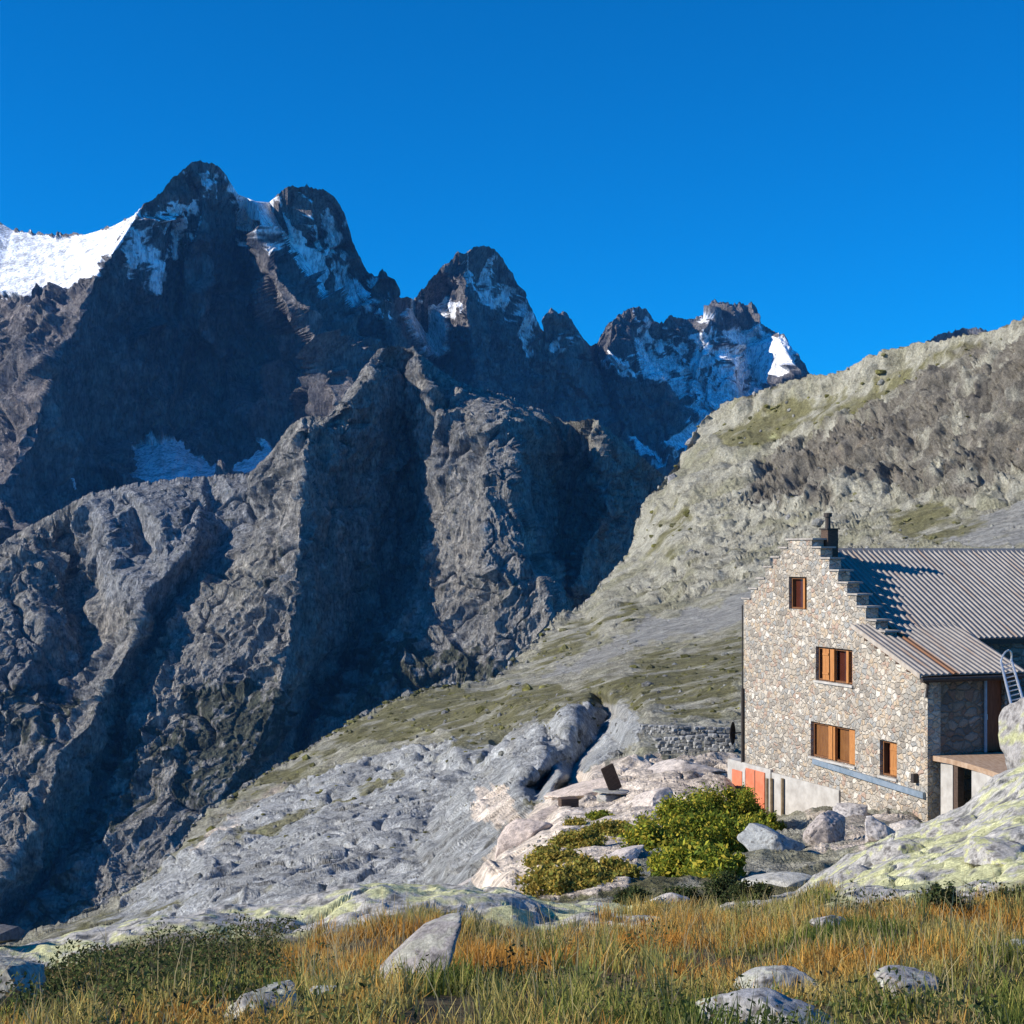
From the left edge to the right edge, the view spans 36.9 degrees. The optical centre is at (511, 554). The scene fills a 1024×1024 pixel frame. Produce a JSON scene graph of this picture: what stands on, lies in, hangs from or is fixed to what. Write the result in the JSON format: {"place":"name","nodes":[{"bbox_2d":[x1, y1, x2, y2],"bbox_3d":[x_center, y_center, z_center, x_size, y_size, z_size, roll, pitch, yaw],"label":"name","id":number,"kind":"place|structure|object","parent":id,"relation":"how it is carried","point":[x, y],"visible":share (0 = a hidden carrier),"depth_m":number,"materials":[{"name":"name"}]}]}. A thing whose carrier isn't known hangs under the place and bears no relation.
{"place":"outdoors","nodes":[
{"label":"outdoors","id":0,"kind":"place"},
{"bbox_2d":[0,345,664,943],"bbox_3d":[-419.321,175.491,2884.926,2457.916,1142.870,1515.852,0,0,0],"label":"mountain buttress","id":1,"kind":"structure","parent":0,"point":[178,655],"depth_m":2617.27,"materials":[{"name":"grey stone"}]},
{"bbox_2d":[0,160,987,544],"bbox_3d":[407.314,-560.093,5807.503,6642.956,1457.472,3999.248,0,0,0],"label":"mountain","id":2,"kind":"structure","parent":0,"point":[200,318],"depth_m":5004.04,"materials":[{"name":"grey stone"}]},
{"bbox_2d":[0,316,1023,945],"bbox_3d":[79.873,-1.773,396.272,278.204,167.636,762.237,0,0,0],"label":"hillside","id":3,"kind":"structure","parent":0,"point":[924,446],"depth_m":240.73,"materials":[{"name":"grey stone"}]},
{"bbox_2d":[458,877,471,885],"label":"rock","id":4,"kind":"object","parent":3,"relation":"on","point":[465,882],"visible":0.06,"depth_m":37.19,"materials":[{"name":"grey stone"}]},
{"bbox_2d":[495,818,552,859],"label":"rock","id":5,"kind":"object","parent":3,"relation":"on","point":[516,832],"visible":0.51,"depth_m":40.89,"materials":[{"name":"grey stone"}]},
{"bbox_2d":[529,804,557,820],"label":"rock","id":6,"kind":"object","parent":3,"relation":"on","point":[543,814],"visible":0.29,"depth_m":45.74,"materials":[{"name":"grey stone"}]},
{"bbox_2d":[516,843,593,868],"bbox_3d":[0.843,5.825,29.538,1.480,0.460,1.155,0,0,24],"label":"shrub","id":7,"kind":"object","parent":3,"relation":"on","point":[544,854],"visible":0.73,"depth_m":29.37,"materials":[{"name":"green plant"}]},
{"bbox_2d":[106,333,1021,903],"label":"scree","id":8,"kind":"structure","parent":3,"relation":"on","point":[436,685],"depth_m":213.65,"materials":[{"name":"grey stone"}]},
{"bbox_2d":[514,860,621,896],"bbox_3d":[0.826,4.798,22.743,1.632,0.504,1.130,0,0,0],"label":"shrub","id":9,"kind":"object","parent":3,"relation":"on","point":[552,878],"visible":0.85,"depth_m":22.59,"materials":[{"name":"green plant"}]},
{"bbox_2d":[561,816,588,825],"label":"shrub","id":10,"kind":"object","parent":3,"relation":"on","point":[575,821],"visible":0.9,"depth_m":40.23,"materials":[{"name":"green plant"}]},
{"bbox_2d":[545,826,610,848],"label":"shrub","id":11,"kind":"object","parent":3,"relation":"on","point":[570,839],"visible":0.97,"depth_m":32.21,"materials":[{"name":"green plant"}]},
{"bbox_2d":[544,778,626,799],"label":"rock","id":12,"kind":"object","parent":3,"relation":"on","point":[579,790],"visible":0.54,"depth_m":50.30,"materials":[{"name":"grey stone"}]},
{"bbox_2d":[171,317,1023,853],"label":"grass tussocks","id":13,"kind":"object","parent":3,"relation":"on","point":[477,709],"depth_m":227.68,"materials":[{"name":"green plant"}]},
{"bbox_2d":[584,809,614,820],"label":"shrub","id":14,"kind":"object","parent":3,"relation":"on","point":[596,814],"visible":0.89,"depth_m":41.09,"materials":[{"name":"green plant"}]},
{"bbox_2d":[558,852,648,879],"bbox_3d":[1.423,4.973,24.330,1.380,0.523,1.221,0,0,40],"label":"shrub","id":15,"kind":"object","parent":3,"relation":"on","point":[615,864],"visible":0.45,"depth_m":24.26,"materials":[{"name":"green plant"}]},
{"bbox_2d":[578,818,633,836],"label":"shrub","id":16,"kind":"object","parent":3,"relation":"on","point":[609,827],"visible":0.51,"depth_m":35.08,"materials":[{"name":"green plant"}]},
{"bbox_2d":[597,793,621,802],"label":"boulder","id":17,"kind":"object","parent":3,"relation":"on","point":[603,797],"visible":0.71,"depth_m":45.97,"materials":[{"name":"grey stone"}]},
{"bbox_2d":[592,788,629,794],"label":"stone slab","id":18,"kind":"structure","parent":17,"relation":"on","point":[617,791],"depth_m":46.01,"materials":[{"name":"grey stone"}]},
{"bbox_2d":[601,763,621,789],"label":"tilted board","id":19,"kind":"object","parent":18,"relation":"on","point":[610,776],"visible":1,"depth_m":46.13,"materials":[{"name":"metal"}]},
{"bbox_2d":[598,845,643,861],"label":"rock","id":20,"kind":"object","parent":3,"relation":"on","point":[630,853],"visible":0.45,"depth_m":28.30,"materials":[{"name":"grey stone"}]},
{"bbox_2d":[611,810,689,851],"bbox_3d":[2.866,5.649,30.905,1.610,1.024,1.552,0,0,41],"label":"shrub","id":21,"kind":"object","parent":3,"relation":"on","point":[648,832],"visible":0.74,"depth_m":30.71,"materials":[{"name":"green plant"}]},
{"bbox_2d":[628,787,672,806],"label":"rock","id":22,"kind":"object","parent":3,"relation":"on","point":[650,797],"visible":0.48,"depth_m":42.37,"materials":[{"name":"grey stone"}]},
{"bbox_2d":[645,832,705,876],"bbox_3d":[2.766,4.871,24.623,1.214,0.874,1.956,0,0,0],"label":"shrub","id":23,"kind":"object","parent":3,"relation":"on","point":[667,861],"visible":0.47,"depth_m":24.30,"materials":[{"name":"green plant"}]},
{"bbox_2d":[651,785,714,826],"bbox_3d":[4.128,6.241,37.207,1.651,1.224,1.803,0,0,0],"label":"shrub","id":24,"kind":"object","parent":3,"relation":"on","point":[668,808],"visible":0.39,"depth_m":36.94,"materials":[{"name":"green plant"}]},
{"bbox_2d":[639,724,729,736],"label":"dry stone wall","id":25,"kind":"structure","parent":3,"relation":"on","point":[661,729],"depth_m":79.94,"materials":[{"name":"grey stone"}]},
{"bbox_2d":[648,759,726,774],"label":"rock","id":26,"kind":"object","parent":3,"relation":"on","point":[672,764],"visible":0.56,"depth_m":53.80,"materials":[{"name":"grey stone"}]},
{"bbox_2d":[653,733,736,754],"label":"dry stone wall","id":27,"kind":"structure","parent":3,"relation":"on","point":[689,742],"depth_m":62.91,"materials":[{"name":"grey stone"}]},
{"bbox_2d":[682,781,744,818],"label":"shrub","id":28,"kind":"object","parent":3,"relation":"on","point":[718,799],"visible":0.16,"depth_m":43.42,"materials":[{"name":"green plant"}]},
{"bbox_2d":[680,806,748,852],"bbox_3d":[4.138,5.745,31.889,1.523,1.040,1.733,0,0,-32],"label":"shrub","id":29,"kind":"object","parent":3,"relation":"on","point":[716,828],"visible":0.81,"depth_m":31.61,"materials":[{"name":"green plant"}]},
{"bbox_2d":[680,840,748,882],"bbox_3d":[3.120,4.753,23.451,1.112,0.802,1.634,0,0,0],"label":"shrub","id":30,"kind":"object","parent":3,"relation":"on","point":[711,859],"visible":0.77,"depth_m":23.16,"materials":[{"name":"green plant"}]},
{"bbox_2d":[715,782,776,819],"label":"shrub","id":31,"kind":"object","parent":3,"relation":"on","point":[746,801],"visible":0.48,"depth_m":43.38,"materials":[{"name":"green plant"}]},
{"bbox_2d":[730,807,773,851],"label":"shrub","id":32,"kind":"object","parent":3,"relation":"on","point":[750,820],"visible":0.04,"depth_m":32.36,"materials":[{"name":"green plant"}]},
{"bbox_2d":[751,809,787,830],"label":"shrub","id":33,"kind":"object","parent":3,"relation":"on","point":[779,825],"visible":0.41,"depth_m":42.37,"materials":[{"name":"green plant"}]},
{"bbox_2d":[737,823,804,850],"bbox_3d":[5.138,5.735,30.363,1.104,0.823,0.935,0,0,-41],"label":"boulder","id":34,"kind":"object","parent":3,"relation":"on","point":[753,836],"visible":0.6,"depth_m":30.16,"materials":[{"name":"grey stone"}]},
{"bbox_2d":[739,872,811,886],"bbox_3d":[3.641,4.561,21.199,1.146,0.322,0.909,-6,1,-10],"label":"rock","id":35,"kind":"object","parent":3,"relation":"on","point":[774,878],"visible":0.3,"depth_m":21.02,"materials":[{"name":"grey stone"}]},
{"bbox_2d":[803,810,845,845],"bbox_3d":[6.771,6.004,33.344,0.921,0.850,0.916,0,0,13],"label":"boulder","id":36,"kind":"object","parent":3,"relation":"on","point":[828,826],"visible":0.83,"depth_m":33.02,"materials":[{"name":"grey stone"}]},
{"bbox_2d":[832,803,867,816],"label":"boulder","id":37,"kind":"object","parent":3,"relation":"on","point":[846,809],"visible":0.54,"depth_m":42.15,"materials":[{"name":"grey stone"}]},
{"bbox_2d":[728,513,1023,821],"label":"mountain hut","id":38,"kind":"object","parent":3,"relation":"on","point":[873,678],"visible":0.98,"depth_m":46.53,"materials":[{"name":"stone"},{"name":"corrugated metal"},{"name":"wood"}]},
{"bbox_2d":[729,722,740,744],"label":"satellite dish","id":39,"kind":"object","parent":38,"relation":"attached to","point":[732,732],"visible":1,"depth_m":52.06,"materials":[{"name":"metal"}]},
{"bbox_2d":[732,769,741,791],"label":"cellar door","id":40,"kind":"structure","parent":38,"relation":"in","point":[736,774],"depth_m":51.88,"materials":[{"name":"red paint"}]},
{"bbox_2d":[746,768,764,809],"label":"cellar door","id":41,"kind":"structure","parent":38,"relation":"in","point":[754,778],"depth_m":50.59,"materials":[{"name":"red paint"}]},
{"bbox_2d":[792,577,806,608],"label":"window","id":42,"kind":"structure","parent":38,"relation":"in","point":[799,584],"depth_m":48.72,"materials":[{"name":"brown wood"}]},
{"bbox_2d":[814,722,854,764],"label":"window","id":43,"kind":"structure","parent":38,"relation":"in","point":[825,735],"depth_m":46.54,"materials":[{"name":"brown wood"}]},
{"bbox_2d":[819,647,851,683],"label":"window","id":44,"kind":"structure","parent":38,"relation":"in","point":[835,664],"depth_m":46.61,"materials":[{"name":"brown wood"}]},
{"bbox_2d":[883,740,896,777],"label":"window","id":45,"kind":"structure","parent":38,"relation":"in","point":[889,748],"depth_m":43.86,"materials":[{"name":"brown wood"}]},
{"bbox_2d":[987,680,1000,750],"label":"entrance door","id":46,"kind":"structure","parent":38,"relation":"in","point":[993,687],"depth_m":42.94,"materials":[{"name":"wood"}]},
{"bbox_2d":[1000,649,1022,703],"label":"ladder","id":47,"kind":"object","parent":38,"relation":"on","point":[1014,675],"visible":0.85,"depth_m":39.17,"materials":[{"name":"metal"}]},
{"bbox_2d":[865,815,894,841],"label":"boulder","id":48,"kind":"object","parent":3,"relation":"on","point":[876,829],"visible":0.59,"depth_m":31.12,"materials":[{"name":"grey stone"}]},
{"bbox_2d":[889,820,918,831],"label":"boulder","id":49,"kind":"object","parent":3,"relation":"on","point":[895,826],"visible":0.31,"depth_m":33.73,"materials":[{"name":"grey stone"}]},
{"bbox_2d":[932,751,1006,813],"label":"terrace","id":50,"kind":"structure","parent":3,"relation":"on","point":[985,767],"depth_m":41.23,"materials":[{"name":"concrete"}]},
{"bbox_2d":[0,762,1023,1023],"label":"ground","id":51,"kind":"structure","parent":0,"point":[994,804],"depth_m":11.78,"materials":[{"name":"grey stone"}]},
{"bbox_2d":[0,924,24,942],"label":"boulder","id":52,"kind":"object","parent":51,"relation":"on","point":[9,933],"visible":1,"depth_m":11.23,"materials":[{"name":"grey stone"}]},
{"bbox_2d":[0,956,45,1013],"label":"boulder","id":53,"kind":"object","parent":51,"relation":"on","point":[22,966],"visible":0.48,"depth_m":6.58,"materials":[{"name":"grey stone"}]},
{"bbox_2d":[224,980,300,1023],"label":"boulder","id":54,"kind":"object","parent":51,"relation":"on","point":[268,992],"visible":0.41,"depth_m":5.52,"materials":[{"name":"grey stone"}]},
{"bbox_2d":[310,985,336,998],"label":"boulder","id":55,"kind":"object","parent":51,"relation":"on","point":[322,990],"visible":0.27,"depth_m":5.79,"materials":[{"name":"grey stone"}]},
{"bbox_2d":[373,912,461,982],"bbox_3d":[-0.494,1.941,7.212,0.674,0.243,0.532,-27,14,-4],"label":"boulder","id":56,"kind":"object","parent":51,"relation":"on","point":[434,938],"visible":0.49,"depth_m":7.12,"materials":[{"name":"grey stone"}]},
{"bbox_2d":[0,874,1023,1023],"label":"grass","id":57,"kind":"structure","parent":51,"relation":"on","point":[403,984],"depth_m":6.58,"materials":[{"name":"green plant"}]},
{"bbox_2d":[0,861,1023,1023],"bbox_3d":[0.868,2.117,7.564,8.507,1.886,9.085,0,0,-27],"label":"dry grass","id":58,"kind":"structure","parent":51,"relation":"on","point":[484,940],"depth_m":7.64,"materials":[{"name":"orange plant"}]},
{"bbox_2d":[0,876,1023,1023],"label":"heather","id":59,"kind":"object","parent":51,"relation":"on","point":[144,959],"visible":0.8,"depth_m":6.76,"materials":[{"name":"green plant"}]},
{"bbox_2d":[612,883,653,905],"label":"shrub","id":60,"kind":"object","parent":51,"relation":"on","point":[630,891],"visible":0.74,"depth_m":14.35,"materials":[{"name":"green plant"}]},
{"bbox_2d":[651,892,689,904],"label":"boulder","id":61,"kind":"object","parent":51,"relation":"on","point":[667,895],"visible":0.54,"depth_m":14.52,"materials":[{"name":"grey stone"}]},
{"bbox_2d":[658,882,709,905],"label":"shrub","id":62,"kind":"object","parent":51,"relation":"on","point":[688,891],"visible":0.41,"depth_m":14.94,"materials":[{"name":"green plant"}]},
{"bbox_2d":[696,867,743,905],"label":"shrub","id":63,"kind":"object","parent":51,"relation":"on","point":[717,887],"visible":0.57,"depth_m":14.90,"materials":[{"name":"green plant"}]},
{"bbox_2d":[722,875,774,901],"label":"shrub","id":64,"kind":"object","parent":51,"relation":"on","point":[743,886],"visible":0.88,"depth_m":14.56,"materials":[{"name":"green plant"}]},
{"bbox_2d":[696,987,842,1023],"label":"boulder","id":65,"kind":"object","parent":51,"relation":"on","point":[775,998],"visible":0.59,"depth_m":5.56,"materials":[{"name":"grey stone"}]},
{"bbox_2d":[733,965,824,993],"bbox_3d":[1.120,1.830,6.482,0.381,0.199,0.248,0,0,-2],"label":"boulder","id":66,"kind":"object","parent":51,"relation":"on","point":[764,973],"visible":0.41,"depth_m":6.41,"materials":[{"name":"grey stone"}]},
{"bbox_2d":[810,915,846,927],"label":"boulder","id":67,"kind":"object","parent":51,"relation":"on","point":[821,922],"visible":0.34,"depth_m":8.54,"materials":[{"name":"grey stone"}]},
{"bbox_2d":[835,864,871,882],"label":"boulder","id":68,"kind":"object","parent":51,"relation":"on","point":[857,870],"visible":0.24,"depth_m":12.99,"materials":[{"name":"grey stone"}]},
{"bbox_2d":[866,838,923,864],"bbox_3d":[3.388,2.669,13.525,0.483,0.310,0.428,-14,0,0],"label":"boulder","id":69,"kind":"object","parent":51,"relation":"on","point":[881,853],"visible":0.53,"depth_m":13.43,"materials":[{"name":"grey stone"}]},
{"bbox_2d":[873,965,938,997],"bbox_3d":[1.617,1.781,6.305,0.261,0.163,0.332,0,0,18],"label":"boulder","id":70,"kind":"object","parent":51,"relation":"on","point":[884,971],"visible":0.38,"depth_m":6.25,"materials":[{"name":"grey stone"}]},
{"bbox_2d":[916,881,969,915],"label":"shrub","id":71,"kind":"object","parent":51,"relation":"on","point":[937,891],"visible":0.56,"depth_m":9.46,"materials":[{"name":"green plant"}]},
{"bbox_2d":[920,815,976,837],"bbox_3d":[4.099,2.528,14.008,0.714,0.258,0.470,-15,6,-24],"label":"boulder","id":72,"kind":"object","parent":51,"relation":"on","point":[955,825],"visible":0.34,"depth_m":13.97,"materials":[{"name":"grey stone"}]},
{"bbox_2d":[963,836,1023,866],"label":"boulder","id":73,"kind":"object","parent":51,"relation":"on","point":[978,851],"visible":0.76,"depth_m":11.50,"materials":[{"name":"grey stone"}]},
{"bbox_2d":[984,884,1023,906],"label":"shrub","id":74,"kind":"object","parent":51,"relation":"on","point":[1011,890],"visible":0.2,"depth_m":9.73,"materials":[{"name":"green plant"}]},
{"bbox_2d":[998,697,1023,769],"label":"boulder","id":75,"kind":"object","parent":51,"relation":"on","point":[1011,730],"visible":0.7,"depth_m":22.61,"materials":[{"name":"grey stone"}]},
{"bbox_2d":[0,0,1023,375],"label":"sky","id":76,"kind":"structure","parent":0,"point":[851,172],"materials":[{"name":"blue"}]},
{"bbox_2d":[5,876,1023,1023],"bbox_3d":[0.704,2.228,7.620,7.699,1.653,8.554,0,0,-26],"label":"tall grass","id":77,"kind":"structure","parent":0,"point":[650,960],"depth_m":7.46,"materials":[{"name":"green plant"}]},
{"bbox_2d":[558,797,578,806],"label":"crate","id":78,"kind":"object","parent":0,"point":[569,801],"visible":0.96,"depth_m":45.63,"materials":[{"name":"brown wood"}]}
]}

